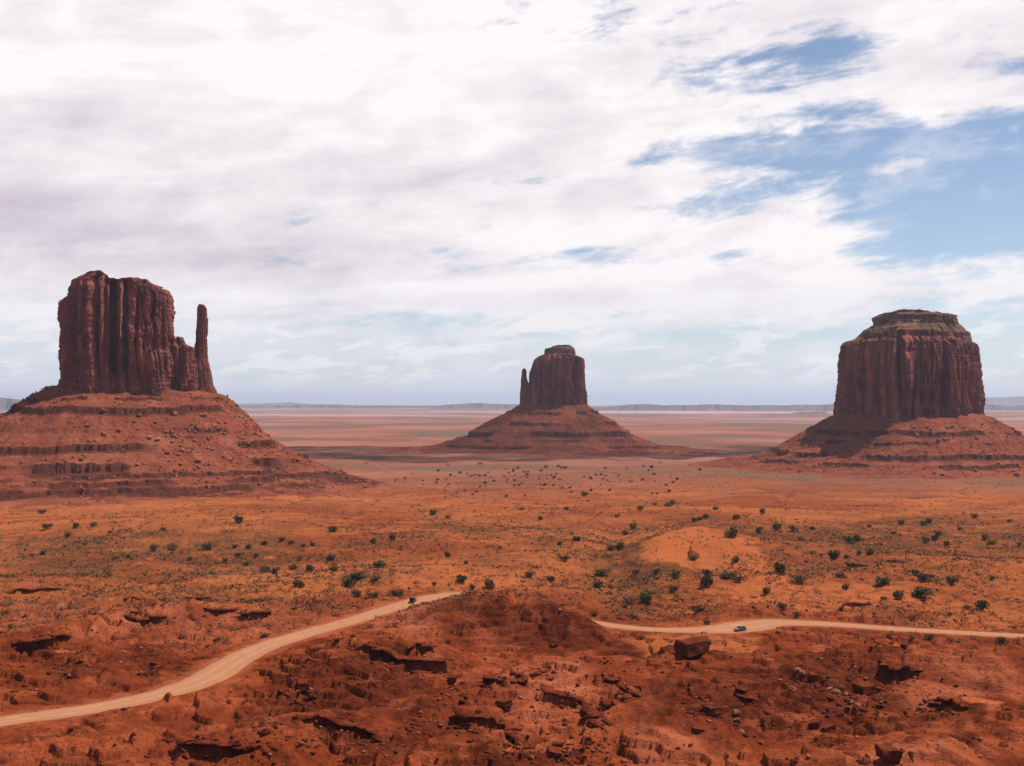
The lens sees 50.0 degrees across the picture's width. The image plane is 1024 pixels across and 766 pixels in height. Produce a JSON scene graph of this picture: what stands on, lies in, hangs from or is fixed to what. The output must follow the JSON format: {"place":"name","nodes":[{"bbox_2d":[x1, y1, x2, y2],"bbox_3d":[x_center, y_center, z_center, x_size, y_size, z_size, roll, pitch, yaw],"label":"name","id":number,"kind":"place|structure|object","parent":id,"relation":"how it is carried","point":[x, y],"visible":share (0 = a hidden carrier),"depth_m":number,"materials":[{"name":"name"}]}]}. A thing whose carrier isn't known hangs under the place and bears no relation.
{"place":"outdoors","nodes":[
{"label":"outdoors","id":0,"kind":"place"},
{"bbox_2d":[0,397,21,410],"bbox_3d":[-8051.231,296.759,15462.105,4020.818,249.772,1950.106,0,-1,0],"label":"hills","id":1,"kind":"structure","parent":0,"point":[6,404],"depth_m":14972.39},
{"bbox_2d":[238,402,309,405],"bbox_3d":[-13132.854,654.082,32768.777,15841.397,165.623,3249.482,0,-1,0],"label":"hills","id":2,"kind":"structure","parent":0,"point":[288,403],"depth_m":31955.32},
{"bbox_2d":[239,404,434,408],"bbox_3d":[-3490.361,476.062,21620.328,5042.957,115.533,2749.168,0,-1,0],"label":"hills","id":3,"kind":"structure","parent":0,"point":[325,406],"depth_m":20946.56,"materials":[{"name":"stone"}]},
{"bbox_2d":[0,405,1023,765],"bbox_3d":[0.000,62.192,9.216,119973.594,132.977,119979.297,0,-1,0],"label":"ground","id":4,"kind":"structure","parent":0,"point":[988,677],"depth_m":406.38,"materials":[{"name":"soil"}]},
{"bbox_2d":[6,587,65,592],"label":"rock ledge","id":5,"kind":"object","parent":4,"relation":"on","point":[14,589],"visible":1,"depth_m":461.65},
{"bbox_2d":[3,632,71,644],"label":"rock ledge","id":6,"kind":"object","parent":4,"relation":"on","point":[46,636],"visible":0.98,"depth_m":357.61,"materials":[{"name":"stone"}]},
{"bbox_2d":[40,523,52,528],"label":"juniper shrub","id":7,"kind":"object","parent":4,"relation":"on","point":[45,525],"visible":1,"depth_m":732.89,"materials":[{"name":"green plant"}]},
{"bbox_2d":[124,596,145,600],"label":"rock ledge","id":8,"kind":"object","parent":4,"relation":"on","point":[136,597],"visible":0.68,"depth_m":453.47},
{"bbox_2d":[123,614,164,621],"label":"rock ledge","id":9,"kind":"object","parent":4,"relation":"on","point":[146,618],"visible":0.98,"depth_m":402.20,"materials":[{"name":"stone"}]},
{"bbox_2d":[149,544,156,550],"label":"juniper shrub","id":10,"kind":"object","parent":4,"relation":"on","point":[152,548],"visible":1,"depth_m":622.81,"materials":[{"name":"green plant"}]},
{"bbox_2d":[166,543,178,550],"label":"sagebrush shrub","id":11,"kind":"object","parent":4,"relation":"on","point":[172,547],"visible":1,"depth_m":637.86,"materials":[{"name":"grey plant"}]},
{"bbox_2d":[0,270,381,507],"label":"sandstone butte","id":12,"kind":"object","parent":4,"relation":"on","point":[117,337],"visible":0.96,"depth_m":1164.48,"materials":[{"name":"stone"}]},
{"bbox_2d":[0,383,390,508],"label":"rubble","id":13,"kind":"object","parent":12,"relation":"on","point":[109,390],"visible":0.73,"depth_m":1150.16,"materials":[{"name":"stone"}]},
{"bbox_2d":[185,596,212,597],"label":"rock ledge","id":14,"kind":"object","parent":4,"relation":"on","point":[199,597],"visible":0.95,"depth_m":454.62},
{"bbox_2d":[200,543,211,549],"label":"juniper shrub","id":15,"kind":"object","parent":4,"relation":"on","point":[207,546],"visible":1,"depth_m":630.50,"materials":[{"name":"green plant"}]},
{"bbox_2d":[204,607,237,610],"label":"rock ledge","id":16,"kind":"object","parent":4,"relation":"on","point":[222,609],"visible":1,"depth_m":409.78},
{"bbox_2d":[173,737,270,750],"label":"rock ledge","id":17,"kind":"object","parent":4,"relation":"on","point":[236,744],"visible":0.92,"depth_m":238.94,"materials":[{"name":"stone"}]},
{"bbox_2d":[233,515,243,522],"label":"juniper shrub","id":18,"kind":"object","parent":4,"relation":"on","point":[239,519],"visible":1,"depth_m":753.53,"materials":[{"name":"green plant"}]},
{"bbox_2d":[237,610,271,614],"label":"rock ledge","id":19,"kind":"object","parent":4,"relation":"on","point":[257,611],"visible":1,"depth_m":404.63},
{"bbox_2d":[259,565,270,572],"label":"sagebrush shrub","id":20,"kind":"object","parent":4,"relation":"on","point":[264,568],"visible":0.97,"depth_m":551.93,"materials":[{"name":"grey plant"}]},
{"bbox_2d":[270,566,280,573],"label":"juniper shrub","id":21,"kind":"object","parent":4,"relation":"on","point":[275,570],"visible":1,"depth_m":546.72,"materials":[{"name":"green plant"}]},
{"bbox_2d":[287,564,300,568],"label":"sagebrush shrub","id":22,"kind":"object","parent":4,"relation":"on","point":[294,566],"visible":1,"depth_m":555.37,"materials":[{"name":"grey plant"}]},
{"bbox_2d":[293,578,304,587],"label":"juniper shrub","id":23,"kind":"object","parent":4,"relation":"on","point":[299,583],"visible":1,"depth_m":485.77,"materials":[{"name":"green plant"}]},
{"bbox_2d":[298,680,308,690],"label":"boulder","id":24,"kind":"object","parent":4,"relation":"on","point":[303,685],"visible":0.98,"depth_m":297.85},
{"bbox_2d":[305,690,317,697],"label":"boulder","id":25,"kind":"object","parent":4,"relation":"on","point":[310,693],"visible":1,"depth_m":293.63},
{"bbox_2d":[325,554,335,559],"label":"juniper shrub","id":26,"kind":"object","parent":4,"relation":"on","point":[330,557],"visible":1,"depth_m":580.60,"materials":[{"name":"green plant"}]},
{"bbox_2d":[328,526,336,531],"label":"juniper shrub","id":27,"kind":"object","parent":4,"relation":"on","point":[331,529],"visible":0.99,"depth_m":705.09,"materials":[{"name":"green plant"}]},
{"bbox_2d":[341,577,355,585],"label":"juniper shrub","id":28,"kind":"object","parent":4,"relation":"on","point":[349,581],"visible":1,"depth_m":488.92,"materials":[{"name":"green plant"}]},
{"bbox_2d":[305,712,403,742],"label":"rock ledge","id":29,"kind":"object","parent":4,"relation":"on","point":[381,735],"visible":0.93,"depth_m":253.99,"materials":[{"name":"stone"}]},
{"bbox_2d":[351,590,361,596],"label":"juniper shrub","id":30,"kind":"object","parent":4,"relation":"on","point":[356,593],"visible":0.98,"depth_m":454.67,"materials":[{"name":"green plant"}]},
{"bbox_2d":[349,571,366,579],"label":"juniper shrub","id":31,"kind":"object","parent":4,"relation":"on","point":[357,575],"visible":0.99,"depth_m":507.75,"materials":[{"name":"green plant"}]},
{"bbox_2d":[365,591,381,597],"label":"sagebrush shrub","id":32,"kind":"object","parent":4,"relation":"on","point":[374,594],"visible":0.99,"depth_m":447.43,"materials":[{"name":"green plant"}]},
{"bbox_2d":[372,560,386,567],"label":"juniper shrub","id":33,"kind":"object","parent":4,"relation":"on","point":[379,563],"visible":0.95,"depth_m":556.42,"materials":[{"name":"green plant"}]},
{"bbox_2d":[388,589,403,594],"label":"sagebrush shrub","id":34,"kind":"object","parent":4,"relation":"on","point":[397,592],"visible":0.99,"depth_m":458.07,"materials":[{"name":"green plant"}]},
{"bbox_2d":[350,643,453,661],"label":"rock ledge","id":35,"kind":"object","parent":4,"relation":"on","point":[393,653],"visible":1,"depth_m":320.61,"materials":[{"name":"stone"}]},
{"bbox_2d":[406,642,436,647],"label":"rock ledge","id":36,"kind":"object","parent":4,"relation":"on","point":[419,644],"visible":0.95,"depth_m":325.18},
{"bbox_2d":[447,676,456,682],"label":"boulder","id":37,"kind":"object","parent":4,"relation":"on","point":[451,679],"visible":1,"depth_m":301.74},
{"bbox_2d":[456,574,467,582],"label":"juniper shrub","id":38,"kind":"object","parent":4,"relation":"on","point":[461,578],"visible":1,"depth_m":493.79,"materials":[{"name":"green plant"}]},
{"bbox_2d":[484,578,494,587],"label":"juniper shrub","id":39,"kind":"object","parent":4,"relation":"on","point":[489,583],"visible":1,"depth_m":473.91,"materials":[{"name":"green plant"}]},
{"bbox_2d":[449,691,543,757],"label":"rock ledge","id":40,"kind":"object","parent":4,"relation":"on","point":[465,711],"visible":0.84,"depth_m":262.64,"materials":[{"name":"stone"}]},
{"bbox_2d":[495,698,512,707],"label":"boulder","id":41,"kind":"object","parent":4,"relation":"on","point":[501,703],"visible":0.98,"depth_m":273.44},
{"bbox_2d":[0,591,1023,765],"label":"rubble","id":42,"kind":"object","parent":4,"relation":"on","point":[607,703],"visible":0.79,"depth_m":279.38,"materials":[{"name":"stone"}]},
{"bbox_2d":[0,469,1023,661],"bbox_3d":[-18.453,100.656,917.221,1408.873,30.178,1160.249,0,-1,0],"label":"desert scrub","id":43,"kind":"object","parent":4,"relation":"on","point":[408,588],"visible":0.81,"depth_m":552.32,"materials":[{"name":"green plant"}]},
{"bbox_2d":[0,486,1023,651],"bbox_3d":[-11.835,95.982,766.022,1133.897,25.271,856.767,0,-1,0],"label":"dry grass","id":44,"kind":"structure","parent":4,"relation":"on","point":[152,591],"depth_m":555.69,"materials":[{"name":"plant"}]},
{"bbox_2d":[477,669,550,682],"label":"rock ledge","id":45,"kind":"object","parent":4,"relation":"on","point":[487,679],"visible":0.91,"depth_m":291.81,"materials":[{"name":"stone"}]},
{"bbox_2d":[523,571,536,576],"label":"sagebrush shrub","id":46,"kind":"object","parent":4,"relation":"on","point":[529,574],"visible":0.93,"depth_m":527.39,"materials":[{"name":"grey plant"}]},
{"bbox_2d":[366,345,718,457],"bbox_3d":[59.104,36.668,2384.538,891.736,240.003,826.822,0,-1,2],"label":"sandstone butte","id":47,"kind":"object","parent":4,"relation":"on","point":[556,376],"visible":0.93,"depth_m":2300.70,"materials":[{"name":"stone"}]},
{"bbox_2d":[357,402,731,458],"bbox_3d":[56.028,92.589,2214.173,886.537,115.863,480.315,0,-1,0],"label":"rubble","id":48,"kind":"object","parent":47,"relation":"on","point":[560,431],"visible":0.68,"depth_m":2302.42,"materials":[{"name":"stone"}]},
{"bbox_2d":[544,747,561,758],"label":"boulder","id":49,"kind":"object","parent":4,"relation":"on","point":[554,753],"visible":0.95,"depth_m":246.04,"materials":[{"name":"stone"}]},
{"bbox_2d":[558,555,569,560],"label":"juniper shrub","id":50,"kind":"object","parent":4,"relation":"on","point":[565,558],"visible":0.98,"depth_m":589.97,"materials":[{"name":"green plant"}]},
{"bbox_2d":[540,685,614,726],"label":"rock ledge","id":51,"kind":"object","parent":4,"relation":"on","point":[589,709],"visible":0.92,"depth_m":273.00,"materials":[{"name":"stone"}]},
{"bbox_2d":[593,581,602,588],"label":"juniper shrub","id":52,"kind":"object","parent":4,"relation":"on","point":[597,584],"visible":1,"depth_m":491.15,"materials":[{"name":"green plant"}]},
{"bbox_2d":[593,569,609,575],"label":"juniper shrub","id":53,"kind":"object","parent":4,"relation":"on","point":[602,572],"visible":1,"depth_m":561.49,"materials":[{"name":"green plant"}]},
{"bbox_2d":[614,541,623,549],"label":"juniper shrub","id":54,"kind":"object","parent":4,"relation":"on","point":[618,545],"visible":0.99,"depth_m":663.58,"materials":[{"name":"green plant"}]},
{"bbox_2d":[604,676,642,696],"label":"rock ledge","id":55,"kind":"object","parent":4,"relation":"on","point":[629,682],"visible":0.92,"depth_m":292.42,"materials":[{"name":"stone"}]},
{"bbox_2d":[621,598,636,604],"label":"sagebrush shrub","id":56,"kind":"object","parent":4,"relation":"on","point":[627,601],"visible":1,"depth_m":469.78,"materials":[{"name":"green plant"}]},
{"bbox_2d":[639,592,652,603],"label":"juniper shrub","id":57,"kind":"object","parent":4,"relation":"on","point":[644,597],"visible":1,"depth_m":469.94,"materials":[{"name":"green plant"}]},
{"bbox_2d":[640,589,657,594],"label":"shrub","id":58,"kind":"object","parent":4,"relation":"on","point":[649,592],"visible":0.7,"depth_m":479.29,"materials":[{"name":"green plant"}]},
{"bbox_2d":[670,570,680,577],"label":"juniper shrub","id":59,"kind":"object","parent":4,"relation":"on","point":[675,574],"visible":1,"depth_m":512.69,"materials":[{"name":"green plant"}]},
{"bbox_2d":[674,636,710,656],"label":"boulder","id":60,"kind":"object","parent":4,"relation":"on","point":[693,646],"visible":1,"depth_m":341.86,"materials":[{"name":"stone"}]},
{"bbox_2d":[691,726,705,733],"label":"boulder","id":61,"kind":"object","parent":4,"relation":"on","point":[697,730],"visible":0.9,"depth_m":255.54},
{"bbox_2d":[691,604,705,611],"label":"sagebrush shrub","id":62,"kind":"object","parent":4,"relation":"on","point":[698,608],"visible":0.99,"depth_m":433.02,"materials":[{"name":"green plant"}]},
{"bbox_2d":[699,573,712,586],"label":"juniper shrub","id":63,"kind":"object","parent":4,"relation":"on","point":[705,581],"visible":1,"depth_m":476.11,"materials":[{"name":"green plant"}]},
{"bbox_2d":[701,569,713,575],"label":"juniper shrub","id":64,"kind":"object","parent":4,"relation":"on","point":[706,571],"visible":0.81,"depth_m":497.77,"materials":[{"name":"green plant"}]},
{"bbox_2d":[702,704,721,715],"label":"boulder","id":65,"kind":"object","parent":4,"relation":"on","point":[713,710],"visible":1,"depth_m":283.25,"materials":[{"name":"stone"}]},
{"bbox_2d":[720,570,736,578],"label":"juniper shrub","id":66,"kind":"object","parent":4,"relation":"on","point":[725,574],"visible":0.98,"depth_m":496.29,"materials":[{"name":"green plant"}]},
{"bbox_2d":[724,526,738,536],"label":"juniper shrub","id":67,"kind":"object","parent":4,"relation":"on","point":[731,532],"visible":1,"depth_m":585.79,"materials":[{"name":"green plant"}]},
{"bbox_2d":[731,556,739,562],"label":"juniper shrub","id":68,"kind":"object","parent":4,"relation":"on","point":[735,558],"visible":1,"depth_m":545.29,"materials":[{"name":"green plant"}]},
{"bbox_2d":[731,576,742,581],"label":"juniper shrub","id":69,"kind":"object","parent":4,"relation":"on","point":[737,579],"visible":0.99,"depth_m":485.80,"materials":[{"name":"green plant"}]},
{"bbox_2d":[734,692,775,713],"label":"rock ledge","id":70,"kind":"object","parent":4,"relation":"on","point":[767,709],"visible":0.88,"depth_m":293.06,"materials":[{"name":"stone"}]},
{"bbox_2d":[735,685,749,693],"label":"boulder","id":71,"kind":"object","parent":70,"relation":"on","point":[742,689],"visible":1,"depth_m":299.59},
{"bbox_2d":[772,523,781,529],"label":"juniper shrub","id":72,"kind":"object","parent":4,"relation":"on","point":[776,526],"visible":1,"depth_m":743.96,"materials":[{"name":"green plant"}]},
{"bbox_2d":[773,562,786,572],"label":"juniper shrub","id":73,"kind":"object","parent":4,"relation":"on","point":[778,567],"visible":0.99,"depth_m":522.51,"materials":[{"name":"green plant"}]},
{"bbox_2d":[790,575,806,581],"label":"sagebrush shrub","id":74,"kind":"object","parent":4,"relation":"on","point":[799,578],"visible":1,"depth_m":498.15,"materials":[{"name":"green plant"}]},
{"bbox_2d":[808,671,818,681],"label":"boulder","id":75,"kind":"object","parent":4,"relation":"on","point":[813,676],"visible":1,"depth_m":313.68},
{"bbox_2d":[808,719,821,728],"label":"boulder","id":76,"kind":"object","parent":4,"relation":"on","point":[814,723],"visible":1,"depth_m":275.32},
{"bbox_2d":[821,723,836,732],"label":"boulder","id":77,"kind":"object","parent":4,"relation":"on","point":[828,728],"visible":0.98,"depth_m":273.22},
{"bbox_2d":[827,549,839,558],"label":"juniper shrub","id":78,"kind":"object","parent":4,"relation":"on","point":[833,554],"visible":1,"depth_m":579.11,"materials":[{"name":"green plant"}]},
{"bbox_2d":[834,571,846,578],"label":"sagebrush shrub","id":79,"kind":"object","parent":4,"relation":"on","point":[836,574],"visible":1,"depth_m":502.25,"materials":[{"name":"grey plant"}]},
{"bbox_2d":[841,536,854,542],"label":"juniper shrub","id":80,"kind":"object","parent":4,"relation":"on","point":[849,539],"visible":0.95,"depth_m":681.18,"materials":[{"name":"green plant"}]},
{"bbox_2d":[852,534,860,541],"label":"juniper shrub","id":81,"kind":"object","parent":4,"relation":"on","point":[857,537],"visible":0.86,"depth_m":688.65,"materials":[{"name":"green plant"}]},
{"bbox_2d":[690,309,1023,478],"bbox_3d":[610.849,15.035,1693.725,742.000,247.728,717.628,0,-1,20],"label":"sandstone butte","id":82,"kind":"object","parent":4,"relation":"on","point":[903,366],"visible":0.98,"depth_m":1580.52,"materials":[{"name":"stone"}]},
{"bbox_2d":[684,412,1023,478],"bbox_3d":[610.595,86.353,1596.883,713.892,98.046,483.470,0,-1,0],"label":"rubble","id":83,"kind":"object","parent":82,"relation":"on","point":[978,453],"visible":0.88,"depth_m":1560.64,"materials":[{"name":"stone"}]},
{"bbox_2d":[845,562,869,566],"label":"rock ledge","id":84,"kind":"object","parent":4,"relation":"on","point":[853,563],"visible":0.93,"depth_m":544.86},
{"bbox_2d":[843,602,874,604],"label":"rock ledge","id":85,"kind":"object","parent":4,"relation":"on","point":[847,603],"visible":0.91,"depth_m":436.66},
{"bbox_2d":[853,681,875,695],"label":"boulder","id":86,"kind":"object","parent":4,"relation":"on","point":[866,688],"visible":1,"depth_m":305.83,"materials":[{"name":"stone"}]},
{"bbox_2d":[865,549,873,554],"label":"juniper shrub","id":87,"kind":"object","parent":4,"relation":"on","point":[869,552],"visible":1,"depth_m":591.14,"materials":[{"name":"green plant"}]},
{"bbox_2d":[875,576,890,584],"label":"juniper shrub","id":88,"kind":"object","parent":4,"relation":"on","point":[884,580],"visible":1,"depth_m":485.18,"materials":[{"name":"green plant"}]},
{"bbox_2d":[874,743,901,761],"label":"boulder","id":89,"kind":"object","parent":4,"relation":"on","point":[886,752],"visible":1,"depth_m":230.01,"materials":[{"name":"stone"}]},
{"bbox_2d":[893,589,903,600],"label":"juniper shrub","id":90,"kind":"object","parent":4,"relation":"on","point":[898,595],"visible":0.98,"depth_m":444.28,"materials":[{"name":"green plant"}]},
{"bbox_2d":[879,663,923,671],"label":"rock ledge","id":91,"kind":"object","parent":4,"relation":"on","point":[912,668],"visible":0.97,"depth_m":320.83,"materials":[{"name":"stone"}]},
{"bbox_2d":[899,642,908,648],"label":"boulder","id":92,"kind":"object","parent":4,"relation":"on","point":[903,645],"visible":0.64,"depth_m":333.89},
{"bbox_2d":[911,587,934,597],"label":"juniper shrub","id":93,"kind":"object","parent":4,"relation":"on","point":[920,592],"visible":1,"depth_m":449.86,"materials":[{"name":"green plant"}]},
{"bbox_2d":[915,572,938,581],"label":"sagebrush shrub","id":94,"kind":"object","parent":4,"relation":"on","point":[923,576],"visible":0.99,"depth_m":493.56,"materials":[{"name":"green plant"}]},
{"bbox_2d":[924,633,933,639],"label":"sagebrush shrub","id":95,"kind":"object","parent":4,"relation":"on","point":[928,637],"visible":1,"depth_m":375.63,"materials":[{"name":"green plant"}]},
{"bbox_2d":[931,535,938,540],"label":"juniper shrub","id":96,"kind":"object","parent":4,"relation":"on","point":[934,537],"visible":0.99,"depth_m":684.51,"materials":[{"name":"green plant"}]},
{"bbox_2d":[928,696,969,707],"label":"rock ledge","id":97,"kind":"object","parent":4,"relation":"on","point":[957,700],"visible":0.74,"depth_m":274.22,"materials":[{"name":"stone"}]},
{"bbox_2d":[945,575,958,582],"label":"sagebrush shrub","id":98,"kind":"object","parent":4,"relation":"on","point":[951,579],"visible":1,"depth_m":493.64,"materials":[{"name":"green plant"}]},
{"bbox_2d":[974,599,990,609],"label":"juniper shrub","id":99,"kind":"object","parent":4,"relation":"on","point":[982,604],"visible":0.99,"depth_m":425.07,"materials":[{"name":"green plant"}]},
{"bbox_2d":[995,636,1009,642],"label":"sagebrush shrub","id":100,"kind":"object","parent":4,"relation":"on","point":[1002,639],"visible":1,"depth_m":369.16,"materials":[{"name":"green plant"}]},
{"bbox_2d":[0,592,1023,726],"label":"road","id":101,"kind":"structure","parent":0,"point":[227,667],"depth_m":369.62,"materials":[{"name":"soil"}]},
{"bbox_2d":[733,625,746,631],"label":"grey car","id":102,"kind":"object","parent":101,"relation":"on","point":[741,627],"visible":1,"depth_m":384.81,"materials":[{"name":"silver metal"}]},
{"bbox_2d":[0,0,1023,404],"label":"sky","id":103,"kind":"structure","parent":0,"point":[364,202],"materials":[{"name":"white"}]},
{"bbox_2d":[430,403,632,408],"bbox_3d":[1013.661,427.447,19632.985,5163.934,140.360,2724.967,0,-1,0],"label":"hills","id":104,"kind":"structure","parent":0,"point":[479,406],"depth_m":18942.32,"materials":[{"name":"grey"}]},
{"bbox_2d":[593,404,833,410],"bbox_3d":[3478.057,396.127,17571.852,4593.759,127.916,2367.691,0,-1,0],"label":"hills","id":105,"kind":"structure","parent":0,"point":[695,407],"depth_m":16941.79,"materials":[{"name":"grey"}]},
{"bbox_2d":[791,412,828,413],"bbox_3d":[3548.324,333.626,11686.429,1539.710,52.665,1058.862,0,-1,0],"label":"hills","id":106,"kind":"structure","parent":0,"point":[809,413],"depth_m":11498.61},
{"bbox_2d":[760,404,1023,410],"bbox_3d":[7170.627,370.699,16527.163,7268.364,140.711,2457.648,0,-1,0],"label":"hills","id":107,"kind":"structure","parent":0,"point":[989,407],"depth_m":15945.96,"materials":[{"name":"stone"}]},
{"bbox_2d":[985,396,1023,405],"bbox_3d":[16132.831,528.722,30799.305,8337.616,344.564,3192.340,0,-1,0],"label":"hills","id":108,"kind":"structure","parent":0,"point":[1011,401],"depth_m":29877.72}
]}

